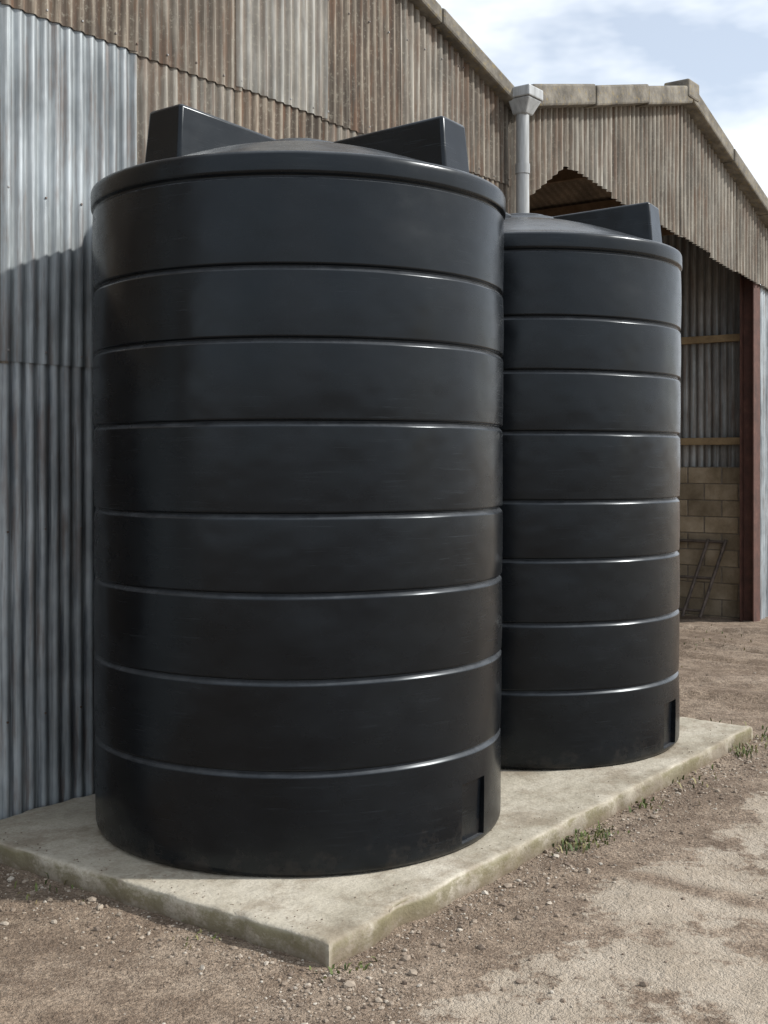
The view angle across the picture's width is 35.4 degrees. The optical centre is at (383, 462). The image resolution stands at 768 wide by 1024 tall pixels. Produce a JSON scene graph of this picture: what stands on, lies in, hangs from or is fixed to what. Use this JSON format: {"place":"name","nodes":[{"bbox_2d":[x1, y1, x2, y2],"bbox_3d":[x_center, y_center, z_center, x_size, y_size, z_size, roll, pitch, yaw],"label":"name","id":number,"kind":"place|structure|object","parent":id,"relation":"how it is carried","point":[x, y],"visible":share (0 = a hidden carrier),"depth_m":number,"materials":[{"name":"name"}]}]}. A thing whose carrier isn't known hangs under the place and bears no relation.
{"place":"outdoors","nodes":[
{"label":"outdoors","id":0,"kind":"place"},
{"bbox_2d":[0,615,767,1023],"bbox_3d":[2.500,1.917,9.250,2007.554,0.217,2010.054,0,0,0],"label":"ground","id":1,"kind":"structure","parent":0,"point":[706,939],"depth_m":4.58,"materials":[{"name":"brown soil"}]},
{"bbox_2d":[0,0,514,819],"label":"corrugated barn","id":2,"kind":"structure","parent":1,"relation":"on","point":[88,88],"depth_m":6.34,"materials":[{"name":"grey metal"}]},
{"bbox_2d":[0,717,752,966],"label":"concrete slab","id":3,"kind":"structure","parent":1,"relation":"on","point":[67,832],"depth_m":5.21,"materials":[{"name":"grey concrete"}]},
{"bbox_2d":[90,104,505,876],"bbox_3d":[-0.418,0.082,6.037,2.047,3.328,2.046,0,0,0],"label":"water tank","id":4,"kind":"object","parent":3,"relation":"on","point":[298,442],"visible":1,"depth_m":5.13,"materials":[{"name":"black plastic"}]},
{"bbox_2d":[499,202,681,769],"bbox_3d":[0.881,0.082,7.805,2.052,3.328,2.045,0,0,0],"label":"water tank","id":5,"kind":"object","parent":3,"relation":"on","point":[590,430],"visible":0.58,"depth_m":6.84,"materials":[{"name":"black plastic"}]},
{"bbox_2d":[14,624,767,981],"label":"weeds","id":6,"kind":"object","parent":1,"relation":"on","point":[598,830],"visible":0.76,"depth_m":5.85,"materials":[{"name":"green plant"}]},
{"bbox_2d":[510,79,767,621],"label":"open fronted barn","id":7,"kind":"structure","parent":1,"relation":"on","point":[669,152],"depth_m":14.85,"materials":[{"name":"brown metal"}]},
{"bbox_2d":[508,84,542,212],"bbox_3d":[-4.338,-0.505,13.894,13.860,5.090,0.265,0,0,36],"label":"drain pipe","id":8,"kind":"object","parent":7,"relation":"attached to","point":[525,102],"visible":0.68,"depth_m":9.81,"materials":[{"name":"grey plastic"}]},
{"bbox_2d":[678,539,727,617],"bbox_3d":[3.745,1.460,15.380,1.212,0.976,0.351,0,0,36],"label":"metal hurdle","id":9,"kind":"object","parent":1,"relation":"on","point":[695,577],"visible":0.56,"depth_m":15.18,"materials":[{"name":"metal"}]},
{"bbox_2d":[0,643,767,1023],"bbox_3d":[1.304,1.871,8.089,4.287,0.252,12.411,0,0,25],"label":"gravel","id":10,"kind":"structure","parent":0,"point":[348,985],"depth_m":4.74,"materials":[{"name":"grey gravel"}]},
{"bbox_2d":[436,0,767,284],"label":"sky","id":11,"kind":"structure","parent":0,"point":[721,46],"materials":[{"name":"blue"}]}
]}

